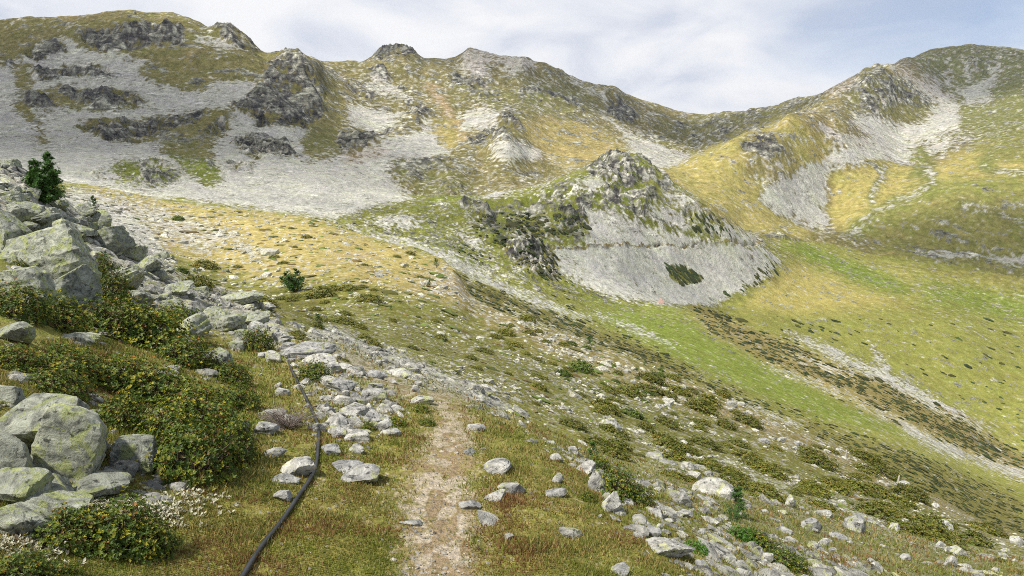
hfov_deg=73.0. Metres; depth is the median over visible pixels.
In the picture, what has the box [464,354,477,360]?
dwarf shrub
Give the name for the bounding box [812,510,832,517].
rock
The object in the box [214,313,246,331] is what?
rock
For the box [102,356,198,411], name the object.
alpenrose bush
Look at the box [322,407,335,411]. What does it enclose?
rock
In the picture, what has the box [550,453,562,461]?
rock
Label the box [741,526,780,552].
alpenrose bush
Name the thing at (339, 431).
rock
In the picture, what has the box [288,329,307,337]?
dwarf shrub
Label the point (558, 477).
rock
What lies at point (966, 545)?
dwarf shrub
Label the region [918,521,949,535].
dwarf shrub
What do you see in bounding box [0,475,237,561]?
flowers
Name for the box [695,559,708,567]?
rock
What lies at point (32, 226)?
rock
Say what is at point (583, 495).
alpenrose bush
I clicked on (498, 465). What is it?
rock
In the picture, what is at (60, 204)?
rock
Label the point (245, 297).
rock
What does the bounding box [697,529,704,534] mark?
rock
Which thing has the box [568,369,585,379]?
dwarf shrub
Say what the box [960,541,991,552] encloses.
dwarf shrub
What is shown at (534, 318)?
dwarf shrub
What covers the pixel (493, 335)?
dwarf shrub
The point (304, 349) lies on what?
rock
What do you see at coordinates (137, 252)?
rock
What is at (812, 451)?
dwarf shrub
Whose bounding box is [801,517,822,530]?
rock
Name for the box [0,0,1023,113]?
sky
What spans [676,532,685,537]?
rock
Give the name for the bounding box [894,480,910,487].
rock
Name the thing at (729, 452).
dwarf shrub
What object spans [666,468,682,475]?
rock
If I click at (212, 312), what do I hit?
rock
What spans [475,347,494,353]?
dwarf shrub
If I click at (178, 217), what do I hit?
mat shrub
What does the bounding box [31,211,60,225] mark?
rock
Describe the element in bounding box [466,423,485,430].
rock
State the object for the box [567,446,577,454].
rock
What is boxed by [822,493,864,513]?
dwarf shrub
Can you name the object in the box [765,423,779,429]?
dwarf shrub
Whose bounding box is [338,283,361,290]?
dwarf shrub
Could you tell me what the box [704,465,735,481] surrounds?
dwarf shrub
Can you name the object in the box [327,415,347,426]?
rock
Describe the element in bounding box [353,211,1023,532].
heath
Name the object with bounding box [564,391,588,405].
dwarf shrub
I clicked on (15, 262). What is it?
dwarf shrub
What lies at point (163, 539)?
alpenrose bush
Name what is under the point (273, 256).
dwarf shrub
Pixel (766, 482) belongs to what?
dwarf shrub
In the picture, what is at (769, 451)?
dwarf shrub
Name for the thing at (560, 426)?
dwarf shrub
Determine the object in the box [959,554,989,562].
dwarf shrub
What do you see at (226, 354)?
rock
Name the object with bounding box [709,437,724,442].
dwarf shrub
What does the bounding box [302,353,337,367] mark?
rock
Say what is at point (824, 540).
rock
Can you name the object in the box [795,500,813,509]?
dwarf shrub
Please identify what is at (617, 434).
mat shrub
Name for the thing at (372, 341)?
dwarf shrub
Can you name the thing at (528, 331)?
dwarf shrub
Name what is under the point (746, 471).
dwarf shrub
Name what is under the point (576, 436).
dwarf shrub
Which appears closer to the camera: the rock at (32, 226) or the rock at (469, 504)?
the rock at (469, 504)
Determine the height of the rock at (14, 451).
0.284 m
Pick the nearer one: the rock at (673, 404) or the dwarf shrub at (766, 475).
the dwarf shrub at (766, 475)
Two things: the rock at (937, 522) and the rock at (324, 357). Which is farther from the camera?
the rock at (937, 522)
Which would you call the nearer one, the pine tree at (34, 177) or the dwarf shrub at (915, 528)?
the pine tree at (34, 177)
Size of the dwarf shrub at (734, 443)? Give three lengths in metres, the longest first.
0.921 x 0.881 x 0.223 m
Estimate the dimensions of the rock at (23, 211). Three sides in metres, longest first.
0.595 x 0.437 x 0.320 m
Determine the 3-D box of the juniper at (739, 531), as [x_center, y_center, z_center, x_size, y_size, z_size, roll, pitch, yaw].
[1.539,1.622,4.563,0.282,0.131,0.288,15,1,26]
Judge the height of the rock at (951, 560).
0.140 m
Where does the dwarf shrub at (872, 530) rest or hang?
on the hillside
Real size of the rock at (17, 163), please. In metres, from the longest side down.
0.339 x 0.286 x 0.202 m
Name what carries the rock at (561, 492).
on the hillside
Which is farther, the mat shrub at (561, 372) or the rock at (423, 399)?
the mat shrub at (561, 372)
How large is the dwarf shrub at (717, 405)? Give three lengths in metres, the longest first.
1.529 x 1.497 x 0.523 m
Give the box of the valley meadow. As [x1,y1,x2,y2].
[661,112,1023,452]
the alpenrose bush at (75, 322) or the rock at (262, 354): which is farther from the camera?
the rock at (262, 354)
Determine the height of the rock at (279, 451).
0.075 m
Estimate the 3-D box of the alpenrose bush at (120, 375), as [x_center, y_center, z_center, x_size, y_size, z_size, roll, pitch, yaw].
[-2.553,0.539,4.561,0.601,0.293,0.578,18,-3,19]
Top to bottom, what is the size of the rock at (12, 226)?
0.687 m
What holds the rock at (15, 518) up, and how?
on the hillside
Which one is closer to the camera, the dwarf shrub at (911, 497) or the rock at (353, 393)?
the rock at (353, 393)
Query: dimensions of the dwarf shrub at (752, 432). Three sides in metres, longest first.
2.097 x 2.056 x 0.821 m
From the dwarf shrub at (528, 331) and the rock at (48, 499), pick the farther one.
the dwarf shrub at (528, 331)
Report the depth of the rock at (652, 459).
12.10 m
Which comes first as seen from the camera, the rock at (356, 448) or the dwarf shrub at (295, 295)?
the rock at (356, 448)
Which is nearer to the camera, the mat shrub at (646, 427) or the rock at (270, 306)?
the rock at (270, 306)
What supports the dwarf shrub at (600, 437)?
on the hillside
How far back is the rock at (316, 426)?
4.85 m
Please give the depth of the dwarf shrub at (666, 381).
46.81 m
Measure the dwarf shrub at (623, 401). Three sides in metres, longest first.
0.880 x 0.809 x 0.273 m
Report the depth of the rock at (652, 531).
3.81 m
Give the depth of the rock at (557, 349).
45.80 m
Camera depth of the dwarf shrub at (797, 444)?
36.30 m
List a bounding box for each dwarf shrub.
[8,258,27,266]
[257,294,276,304]
[268,255,280,258]
[276,260,289,264]
[284,295,298,301]
[285,294,302,298]
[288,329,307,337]
[292,334,305,340]
[300,235,311,238]
[308,306,323,310]
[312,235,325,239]
[312,295,325,299]
[312,322,325,328]
[316,317,330,321]
[320,284,341,291]
[320,290,336,296]
[329,315,360,325]
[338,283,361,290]
[352,292,382,302]
[356,333,374,339]
[359,285,369,288]
[363,339,382,345]
[404,251,417,254]
[407,345,420,350]
[434,333,448,340]
[454,349,472,356]
[454,361,472,370]
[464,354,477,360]
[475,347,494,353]
[487,333,503,338]
[502,345,517,352]
[506,340,523,348]
[517,316,536,323]
[519,314,538,322]
[522,328,537,336]
[529,406,542,412]
[530,356,543,361]
[533,328,544,333]
[534,384,551,394]
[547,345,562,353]
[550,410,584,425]
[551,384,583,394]
[554,422,575,432]
[557,341,570,346]
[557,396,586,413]
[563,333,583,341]
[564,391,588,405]
[564,426,593,438]
[564,431,584,442]
[567,386,599,399]
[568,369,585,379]
[569,418,603,436]
[577,419,605,436]
[585,399,601,405]
[595,434,615,443]
[596,396,618,406]
[602,405,629,417]
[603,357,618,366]
[603,384,616,391]
[614,397,630,405]
[614,444,632,450]
[626,398,635,405]
[626,443,648,454]
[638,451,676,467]
[642,443,667,456]
[643,378,671,391]
[648,417,664,426]
[658,378,678,388]
[666,440,689,450]
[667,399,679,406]
[669,382,706,400]
[669,451,704,466]
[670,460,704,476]
[672,444,689,451]
[674,447,687,453]
[676,400,694,406]
[676,477,694,483]
[686,416,722,431]
[693,383,709,392]
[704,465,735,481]
[705,399,727,409]
[708,412,738,425]
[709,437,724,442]
[712,441,743,455]
[721,438,733,444]
[721,449,737,456]
[721,462,757,480]
[725,461,753,472]
[727,438,739,446]
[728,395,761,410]
[729,472,752,483]
[730,432,746,441]
[731,483,758,497]
[740,439,759,446]
[744,444,777,458]
[746,425,784,445]
[748,453,769,461]
[749,456,766,462]
[752,466,767,472]
[753,435,781,446]
[754,470,781,482]
[761,477,786,490]
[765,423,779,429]
[765,463,813,485]
[765,487,795,498]
[775,443,814,459]
[783,434,812,447]
[791,443,807,451]
[794,455,824,469]
[795,456,818,468]
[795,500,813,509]
[796,476,823,490]
[802,447,816,455]
[809,486,839,495]
[813,494,857,514]
[818,492,858,509]
[822,454,849,466]
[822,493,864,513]
[830,463,850,472]
[839,480,852,486]
[845,456,873,471]
[847,470,868,479]
[851,487,886,501]
[856,477,875,485]
[865,520,884,540]
[869,523,887,536]
[870,461,892,474]
[880,505,923,521]
[883,483,922,499]
[888,472,930,495]
[894,501,943,520]
[899,487,927,500]
[900,494,919,501]
[908,525,930,535]
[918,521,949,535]
[932,537,967,551]
[934,515,985,540]
[940,507,973,520]
[945,539,977,553]
[950,519,995,542]
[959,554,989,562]
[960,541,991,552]
[971,510,1003,527]
[976,517,994,525]
[982,549,997,554]
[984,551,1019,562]
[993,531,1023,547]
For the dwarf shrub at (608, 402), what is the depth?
25.22 m
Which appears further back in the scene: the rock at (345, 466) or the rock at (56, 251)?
the rock at (56, 251)
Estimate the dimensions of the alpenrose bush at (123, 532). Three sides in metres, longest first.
0.439 x 0.423 x 0.246 m
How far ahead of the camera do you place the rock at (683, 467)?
12.11 m
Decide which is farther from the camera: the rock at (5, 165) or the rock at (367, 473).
the rock at (5, 165)
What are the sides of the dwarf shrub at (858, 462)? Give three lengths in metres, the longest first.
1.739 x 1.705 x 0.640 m
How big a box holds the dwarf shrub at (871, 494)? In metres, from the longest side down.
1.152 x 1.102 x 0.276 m
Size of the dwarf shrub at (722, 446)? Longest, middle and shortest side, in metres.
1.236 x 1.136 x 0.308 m
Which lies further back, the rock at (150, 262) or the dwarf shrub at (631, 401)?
the dwarf shrub at (631, 401)
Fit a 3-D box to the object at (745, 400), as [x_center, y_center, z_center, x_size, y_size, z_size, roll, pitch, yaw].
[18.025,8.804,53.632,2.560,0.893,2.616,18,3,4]
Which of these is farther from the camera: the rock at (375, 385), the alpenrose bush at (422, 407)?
the rock at (375, 385)
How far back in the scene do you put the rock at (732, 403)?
49.16 m
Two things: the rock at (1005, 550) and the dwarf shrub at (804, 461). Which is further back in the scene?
the dwarf shrub at (804, 461)
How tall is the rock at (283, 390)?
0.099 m
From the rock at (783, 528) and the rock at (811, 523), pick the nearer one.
the rock at (783, 528)
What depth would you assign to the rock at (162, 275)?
12.30 m
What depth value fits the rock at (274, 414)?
5.10 m
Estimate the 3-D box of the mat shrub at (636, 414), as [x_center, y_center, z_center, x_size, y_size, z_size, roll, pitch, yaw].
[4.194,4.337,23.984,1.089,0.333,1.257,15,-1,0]
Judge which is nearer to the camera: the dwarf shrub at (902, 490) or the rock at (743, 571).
the rock at (743, 571)
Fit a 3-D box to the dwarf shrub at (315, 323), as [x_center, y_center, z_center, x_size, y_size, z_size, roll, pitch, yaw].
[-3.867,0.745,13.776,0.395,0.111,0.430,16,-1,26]
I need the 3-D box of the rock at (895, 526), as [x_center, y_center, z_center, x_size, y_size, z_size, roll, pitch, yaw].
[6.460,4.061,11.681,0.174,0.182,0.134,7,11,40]
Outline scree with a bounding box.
[62,182,1023,544]
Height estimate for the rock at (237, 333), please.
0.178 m
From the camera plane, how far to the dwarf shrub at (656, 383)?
44.03 m
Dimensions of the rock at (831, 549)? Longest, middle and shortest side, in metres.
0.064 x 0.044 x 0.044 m
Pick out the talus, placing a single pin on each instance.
(752, 552)
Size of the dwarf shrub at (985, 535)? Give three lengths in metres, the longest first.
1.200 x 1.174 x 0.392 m
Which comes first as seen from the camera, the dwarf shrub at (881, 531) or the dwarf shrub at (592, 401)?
the dwarf shrub at (881, 531)
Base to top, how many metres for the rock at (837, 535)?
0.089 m
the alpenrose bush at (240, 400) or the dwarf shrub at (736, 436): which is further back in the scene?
the dwarf shrub at (736, 436)
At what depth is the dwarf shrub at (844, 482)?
24.81 m
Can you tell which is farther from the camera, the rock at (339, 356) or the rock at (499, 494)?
the rock at (339, 356)
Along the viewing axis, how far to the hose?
3.48 m
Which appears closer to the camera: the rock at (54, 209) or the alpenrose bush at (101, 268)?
the alpenrose bush at (101, 268)
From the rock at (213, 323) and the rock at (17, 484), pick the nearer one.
the rock at (17, 484)
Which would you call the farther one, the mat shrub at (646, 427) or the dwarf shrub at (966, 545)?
the mat shrub at (646, 427)
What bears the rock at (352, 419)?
on the hillside
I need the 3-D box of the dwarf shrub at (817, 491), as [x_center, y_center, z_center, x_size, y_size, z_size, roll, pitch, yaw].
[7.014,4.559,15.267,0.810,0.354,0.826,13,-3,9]
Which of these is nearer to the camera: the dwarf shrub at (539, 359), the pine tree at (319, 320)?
the pine tree at (319, 320)
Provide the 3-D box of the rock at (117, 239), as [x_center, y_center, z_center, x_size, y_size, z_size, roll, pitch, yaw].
[-7.239,-0.795,12.398,0.749,0.512,0.498,-26,7,1]
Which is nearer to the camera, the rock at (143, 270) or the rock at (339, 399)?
the rock at (339, 399)
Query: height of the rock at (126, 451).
0.223 m
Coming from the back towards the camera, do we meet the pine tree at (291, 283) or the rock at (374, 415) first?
the pine tree at (291, 283)
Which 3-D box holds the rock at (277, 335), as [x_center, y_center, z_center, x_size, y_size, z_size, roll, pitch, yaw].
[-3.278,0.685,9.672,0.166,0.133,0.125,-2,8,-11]
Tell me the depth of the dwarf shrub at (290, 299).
46.10 m
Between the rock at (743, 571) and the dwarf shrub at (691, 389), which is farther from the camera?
the dwarf shrub at (691, 389)
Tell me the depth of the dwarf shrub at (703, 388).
52.14 m
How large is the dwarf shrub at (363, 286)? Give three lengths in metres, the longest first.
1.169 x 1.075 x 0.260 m
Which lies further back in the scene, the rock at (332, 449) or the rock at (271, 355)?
the rock at (271, 355)
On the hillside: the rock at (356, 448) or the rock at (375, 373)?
the rock at (356, 448)
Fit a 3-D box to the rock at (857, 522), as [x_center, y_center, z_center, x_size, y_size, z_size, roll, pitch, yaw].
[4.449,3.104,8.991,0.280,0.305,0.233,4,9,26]
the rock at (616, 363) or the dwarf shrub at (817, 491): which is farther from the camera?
the rock at (616, 363)
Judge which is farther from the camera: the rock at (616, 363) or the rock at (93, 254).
the rock at (616, 363)
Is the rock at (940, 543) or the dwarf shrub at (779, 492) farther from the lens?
the dwarf shrub at (779, 492)
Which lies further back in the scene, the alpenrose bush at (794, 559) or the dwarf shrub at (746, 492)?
the dwarf shrub at (746, 492)
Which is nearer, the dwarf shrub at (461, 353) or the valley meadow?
the dwarf shrub at (461, 353)
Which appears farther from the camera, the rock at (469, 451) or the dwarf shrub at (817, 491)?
the dwarf shrub at (817, 491)
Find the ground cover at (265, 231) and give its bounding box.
[125,205,1023,561]
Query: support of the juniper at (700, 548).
on the hillside
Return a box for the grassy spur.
[661,107,1023,239]
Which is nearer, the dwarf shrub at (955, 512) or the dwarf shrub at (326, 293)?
the dwarf shrub at (955, 512)
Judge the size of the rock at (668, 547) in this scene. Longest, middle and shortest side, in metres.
0.282 x 0.199 x 0.107 m
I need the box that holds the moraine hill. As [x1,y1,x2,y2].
[341,149,768,324]
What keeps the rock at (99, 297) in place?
on the hillside
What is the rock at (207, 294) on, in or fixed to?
on the hillside
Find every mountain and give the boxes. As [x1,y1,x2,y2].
[0,10,341,218]
[699,44,1023,152]
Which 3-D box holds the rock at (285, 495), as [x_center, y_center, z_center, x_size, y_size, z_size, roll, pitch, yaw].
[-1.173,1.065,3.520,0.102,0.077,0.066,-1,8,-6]
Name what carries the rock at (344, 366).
on the hillside
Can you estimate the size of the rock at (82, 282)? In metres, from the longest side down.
0.596 x 0.516 x 0.439 m
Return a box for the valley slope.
[63,181,1023,533]
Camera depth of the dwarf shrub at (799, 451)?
31.72 m
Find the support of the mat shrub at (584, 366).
on the hillside
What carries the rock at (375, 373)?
on the footpath
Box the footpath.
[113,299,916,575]
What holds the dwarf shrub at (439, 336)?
on the hillside
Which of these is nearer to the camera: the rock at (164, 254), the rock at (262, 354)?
the rock at (262, 354)
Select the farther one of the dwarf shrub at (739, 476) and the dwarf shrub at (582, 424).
the dwarf shrub at (582, 424)
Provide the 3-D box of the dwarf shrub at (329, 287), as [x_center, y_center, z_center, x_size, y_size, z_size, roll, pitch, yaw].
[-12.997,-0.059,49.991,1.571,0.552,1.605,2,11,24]
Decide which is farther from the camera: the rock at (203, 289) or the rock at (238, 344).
the rock at (203, 289)
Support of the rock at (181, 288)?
on the hillside
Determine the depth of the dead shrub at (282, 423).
4.83 m
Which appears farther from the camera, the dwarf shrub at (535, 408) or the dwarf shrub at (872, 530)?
the dwarf shrub at (535, 408)
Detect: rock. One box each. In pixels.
[0,159,21,168]
[0,191,27,201]
[0,210,32,250]
[0,223,101,280]
[0,266,58,308]
[0,321,36,344]
[0,385,24,407]
[0,393,110,452]
[0,434,33,468]
[0,467,54,503]
[0,502,57,535]
[1,163,10,168]
[2,194,15,200]
[5,201,45,221]
[9,186,22,191]
[13,489,93,516]
[23,221,39,230]
[27,187,41,199]
[30,402,107,482]
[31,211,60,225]
[39,218,77,229]
[45,207,58,212]
[50,200,68,209]
[52,473,73,490]
[54,264,101,312]
[62,332,100,346]
[65,217,78,223]
[72,469,130,497]
[74,223,98,236]
[75,203,95,215]
[76,216,86,222]
[86,222,99,229]
[86,291,102,312]
[87,225,136,253]
[90,251,104,260]
[91,210,111,226]
[105,267,144,287]
[109,434,157,473]
[121,290,153,306]
[122,245,147,261]
[130,264,139,269]
[138,255,161,272]
[138,267,147,274]
[152,269,168,281]
[154,251,169,258]
[157,293,172,299]
[158,296,167,300]
[159,298,182,309]
[163,280,193,296]
[167,267,174,273]
[176,312,211,340]
[186,293,195,298]
[194,286,208,292]
[196,347,232,372]
[201,291,210,297]
[203,306,229,320]
[210,321,216,328]
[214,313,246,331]
[224,291,263,304]
[228,340,244,350]
[233,329,249,339]
[245,311,269,324]
[248,324,267,339]
[253,421,278,434]
[258,352,265,357]
[262,408,284,417]
[264,304,275,309]
[264,447,287,457]
[265,350,281,362]
[271,332,282,339]
[272,472,300,484]
[273,490,292,501]
[275,387,290,395]
[279,341,336,358]
[280,342,294,350]
[280,456,316,476]
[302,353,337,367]
[309,423,326,431]
[320,395,332,400]
[321,443,340,455]
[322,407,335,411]
[324,378,357,391]
[325,364,342,373]
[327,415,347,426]
[328,424,346,437]
[332,354,341,358]
[332,460,364,473]
[334,395,355,404]
[337,363,351,370]
[338,402,369,416]
[340,463,380,482]
[344,429,370,442]
[346,366,365,375]
[347,366,363,372]
[347,415,360,424]
[349,443,364,454]
[350,391,358,397]
[360,388,388,401]
[362,409,389,422]
[365,369,387,378]
[368,383,382,387]
[374,419,392,430]
[375,360,382,364]
[380,428,401,436]
[384,368,412,378]
[400,519,421,525]
[410,385,419,392]
[410,395,433,404]
[415,381,421,386]
[458,500,481,508]
[462,448,474,454]
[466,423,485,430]
[483,458,510,474]
[484,489,505,501]
[497,482,526,494]
[545,488,567,496]
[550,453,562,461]
[552,473,563,483]
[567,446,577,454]
[576,460,595,474]
[588,469,606,492]
[598,418,620,431]
[600,491,621,511]
[611,561,629,575]
[644,525,661,536]
[645,537,694,557]
[651,508,663,518]
[662,529,670,534]
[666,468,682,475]
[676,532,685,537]
[679,490,692,507]
[684,470,701,479]
[691,477,735,500]
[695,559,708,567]
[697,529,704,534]
[726,400,737,407]
[735,568,750,575]
[758,438,768,443]
[764,552,773,561]
[775,526,793,534]
[785,494,794,507]
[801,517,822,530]
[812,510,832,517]
[818,538,828,546]
[828,532,849,540]
[828,547,837,552]
[843,514,866,532]
[888,522,899,531]
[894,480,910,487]
[899,553,910,560]
[934,519,953,532]
[936,541,945,546]
[943,555,957,566]
[946,545,969,557]
[1000,548,1009,551]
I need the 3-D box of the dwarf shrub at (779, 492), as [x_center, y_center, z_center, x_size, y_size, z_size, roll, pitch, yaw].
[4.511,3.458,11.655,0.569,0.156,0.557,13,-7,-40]
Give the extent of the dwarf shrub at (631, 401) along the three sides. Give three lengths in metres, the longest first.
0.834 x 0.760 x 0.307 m
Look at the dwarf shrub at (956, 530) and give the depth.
16.80 m
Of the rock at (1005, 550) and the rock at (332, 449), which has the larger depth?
the rock at (1005, 550)
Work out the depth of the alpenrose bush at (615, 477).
4.42 m
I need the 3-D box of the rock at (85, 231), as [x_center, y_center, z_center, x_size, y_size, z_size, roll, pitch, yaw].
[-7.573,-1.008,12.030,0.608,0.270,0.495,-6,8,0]
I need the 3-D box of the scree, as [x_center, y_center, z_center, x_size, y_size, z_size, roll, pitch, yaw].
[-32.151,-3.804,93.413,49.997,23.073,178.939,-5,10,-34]
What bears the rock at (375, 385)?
on the hillside
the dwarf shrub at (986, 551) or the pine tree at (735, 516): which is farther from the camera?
the dwarf shrub at (986, 551)
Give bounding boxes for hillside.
[0,160,1023,575]
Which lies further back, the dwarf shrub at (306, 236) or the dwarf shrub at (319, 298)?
the dwarf shrub at (306, 236)
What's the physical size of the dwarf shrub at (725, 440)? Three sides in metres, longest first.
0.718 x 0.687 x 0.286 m
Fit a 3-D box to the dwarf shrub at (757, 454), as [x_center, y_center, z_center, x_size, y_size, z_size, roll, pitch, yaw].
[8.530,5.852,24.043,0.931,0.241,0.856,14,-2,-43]
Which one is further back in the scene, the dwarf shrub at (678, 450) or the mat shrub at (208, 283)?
the dwarf shrub at (678, 450)
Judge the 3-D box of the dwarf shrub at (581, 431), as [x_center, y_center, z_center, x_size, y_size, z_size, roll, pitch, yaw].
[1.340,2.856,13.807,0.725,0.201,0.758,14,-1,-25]
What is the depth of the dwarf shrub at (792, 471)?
19.24 m
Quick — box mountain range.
[341,43,699,195]
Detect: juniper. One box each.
[683,536,709,557]
[726,523,761,545]
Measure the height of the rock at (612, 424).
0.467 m
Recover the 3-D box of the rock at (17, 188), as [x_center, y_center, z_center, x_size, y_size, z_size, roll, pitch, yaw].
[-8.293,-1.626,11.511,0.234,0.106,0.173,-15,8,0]
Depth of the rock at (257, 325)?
9.46 m
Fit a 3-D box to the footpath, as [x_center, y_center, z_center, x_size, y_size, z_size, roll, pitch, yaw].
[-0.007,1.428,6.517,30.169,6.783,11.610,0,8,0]
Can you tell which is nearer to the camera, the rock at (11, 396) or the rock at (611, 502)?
the rock at (11, 396)
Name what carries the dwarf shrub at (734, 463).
on the hillside
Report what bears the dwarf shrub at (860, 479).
on the hillside
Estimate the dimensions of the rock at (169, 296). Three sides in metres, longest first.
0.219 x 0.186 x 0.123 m
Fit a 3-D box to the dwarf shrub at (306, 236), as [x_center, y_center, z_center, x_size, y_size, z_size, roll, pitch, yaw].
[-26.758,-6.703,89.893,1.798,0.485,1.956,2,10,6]
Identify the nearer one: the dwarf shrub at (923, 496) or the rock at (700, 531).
the rock at (700, 531)
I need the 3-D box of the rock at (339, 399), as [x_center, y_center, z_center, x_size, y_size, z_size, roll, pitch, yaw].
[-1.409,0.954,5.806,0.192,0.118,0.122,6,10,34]
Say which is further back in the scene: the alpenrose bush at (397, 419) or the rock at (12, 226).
the rock at (12, 226)
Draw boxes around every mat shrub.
[171,215,184,220]
[176,266,189,274]
[177,273,217,291]
[191,259,220,269]
[554,369,571,377]
[568,358,595,374]
[609,427,631,440]
[623,406,646,420]
[636,419,656,433]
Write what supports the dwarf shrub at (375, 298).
on the hillside
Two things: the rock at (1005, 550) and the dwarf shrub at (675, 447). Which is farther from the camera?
the dwarf shrub at (675, 447)
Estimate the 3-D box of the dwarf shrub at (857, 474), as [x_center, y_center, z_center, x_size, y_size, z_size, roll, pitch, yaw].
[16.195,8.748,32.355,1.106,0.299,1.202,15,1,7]
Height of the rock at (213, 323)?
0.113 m
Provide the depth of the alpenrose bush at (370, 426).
5.04 m
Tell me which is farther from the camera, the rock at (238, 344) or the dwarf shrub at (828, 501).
the dwarf shrub at (828, 501)
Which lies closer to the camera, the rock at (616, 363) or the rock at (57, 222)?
the rock at (57, 222)
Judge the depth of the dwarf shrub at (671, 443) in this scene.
18.77 m
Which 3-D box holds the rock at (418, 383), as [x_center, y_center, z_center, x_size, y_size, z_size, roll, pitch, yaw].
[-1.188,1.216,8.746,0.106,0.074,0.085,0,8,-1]
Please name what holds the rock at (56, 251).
on the hillside
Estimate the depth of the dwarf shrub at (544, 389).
20.89 m
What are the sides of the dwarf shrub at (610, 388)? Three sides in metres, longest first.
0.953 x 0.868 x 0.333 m
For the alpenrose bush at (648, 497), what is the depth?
4.46 m
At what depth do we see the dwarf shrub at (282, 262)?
66.88 m
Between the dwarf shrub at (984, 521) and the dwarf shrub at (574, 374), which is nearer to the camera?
the dwarf shrub at (984, 521)
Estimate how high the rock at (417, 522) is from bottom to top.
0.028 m
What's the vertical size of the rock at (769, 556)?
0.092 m
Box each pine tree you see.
[21,150,65,204]
[87,195,101,209]
[277,268,305,291]
[314,313,324,326]
[584,441,599,459]
[585,335,593,347]
[721,506,745,522]
[724,486,748,518]
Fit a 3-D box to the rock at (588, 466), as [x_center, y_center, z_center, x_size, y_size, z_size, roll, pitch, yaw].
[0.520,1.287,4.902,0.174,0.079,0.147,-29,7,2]
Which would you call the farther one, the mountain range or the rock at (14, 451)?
the mountain range
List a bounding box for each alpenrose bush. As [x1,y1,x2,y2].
[0,277,60,327]
[0,341,54,373]
[0,540,58,575]
[23,289,94,333]
[24,364,102,403]
[24,501,116,559]
[29,337,112,387]
[40,552,88,575]
[63,485,183,566]
[75,347,163,398]
[76,291,160,345]
[94,383,148,432]
[95,248,121,282]
[100,265,133,306]
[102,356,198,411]
[106,298,199,354]
[121,516,183,563]
[131,392,203,454]
[134,412,248,491]
[150,331,223,371]
[151,300,208,324]
[153,370,249,438]
[205,358,253,386]
[205,410,267,468]
[210,377,267,413]
[238,325,277,351]
[293,357,334,382]
[360,420,376,431]
[388,415,408,427]
[411,402,431,413]
[416,417,437,426]
[578,490,598,502]
[585,453,612,470]
[596,462,638,502]
[620,480,657,505]
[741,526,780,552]
[764,544,815,574]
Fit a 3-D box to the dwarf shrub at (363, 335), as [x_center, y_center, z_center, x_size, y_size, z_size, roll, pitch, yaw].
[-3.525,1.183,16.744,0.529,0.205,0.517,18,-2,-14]
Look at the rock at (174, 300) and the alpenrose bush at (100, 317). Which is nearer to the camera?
the alpenrose bush at (100, 317)
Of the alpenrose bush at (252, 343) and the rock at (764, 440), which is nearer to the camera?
the alpenrose bush at (252, 343)
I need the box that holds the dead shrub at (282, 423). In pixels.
[254,399,323,431]
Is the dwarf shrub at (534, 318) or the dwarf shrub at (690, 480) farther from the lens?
the dwarf shrub at (534, 318)
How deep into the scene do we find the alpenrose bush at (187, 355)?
6.11 m
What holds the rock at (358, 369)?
on the hillside
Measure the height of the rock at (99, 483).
0.103 m
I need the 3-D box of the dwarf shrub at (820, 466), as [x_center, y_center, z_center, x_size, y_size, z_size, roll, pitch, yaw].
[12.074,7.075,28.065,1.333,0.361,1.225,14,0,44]
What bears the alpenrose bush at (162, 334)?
on the hillside
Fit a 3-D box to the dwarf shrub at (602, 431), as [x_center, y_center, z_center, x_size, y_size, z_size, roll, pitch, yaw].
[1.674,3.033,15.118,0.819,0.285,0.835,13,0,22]
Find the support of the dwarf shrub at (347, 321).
on the hillside
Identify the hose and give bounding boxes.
[240,355,319,575]
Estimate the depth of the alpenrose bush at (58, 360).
4.27 m
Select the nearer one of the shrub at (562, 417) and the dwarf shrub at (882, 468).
the shrub at (562, 417)
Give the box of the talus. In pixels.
[0,162,1023,575]
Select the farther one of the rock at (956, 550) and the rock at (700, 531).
the rock at (956, 550)
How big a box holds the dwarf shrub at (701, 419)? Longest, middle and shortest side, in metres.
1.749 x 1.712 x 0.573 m
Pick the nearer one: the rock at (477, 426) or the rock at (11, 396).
the rock at (11, 396)
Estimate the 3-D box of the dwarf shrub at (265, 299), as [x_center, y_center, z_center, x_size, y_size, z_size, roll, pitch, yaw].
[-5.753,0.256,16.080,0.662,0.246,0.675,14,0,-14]
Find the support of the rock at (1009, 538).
on the hillside
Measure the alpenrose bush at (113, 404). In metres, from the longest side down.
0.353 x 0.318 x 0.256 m
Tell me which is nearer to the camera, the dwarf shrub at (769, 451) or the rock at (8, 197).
the rock at (8, 197)
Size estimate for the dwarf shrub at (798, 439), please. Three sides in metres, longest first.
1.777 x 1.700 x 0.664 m
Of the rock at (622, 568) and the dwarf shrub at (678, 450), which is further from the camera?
the dwarf shrub at (678, 450)
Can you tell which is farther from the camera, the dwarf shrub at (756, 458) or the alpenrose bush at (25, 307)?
the dwarf shrub at (756, 458)

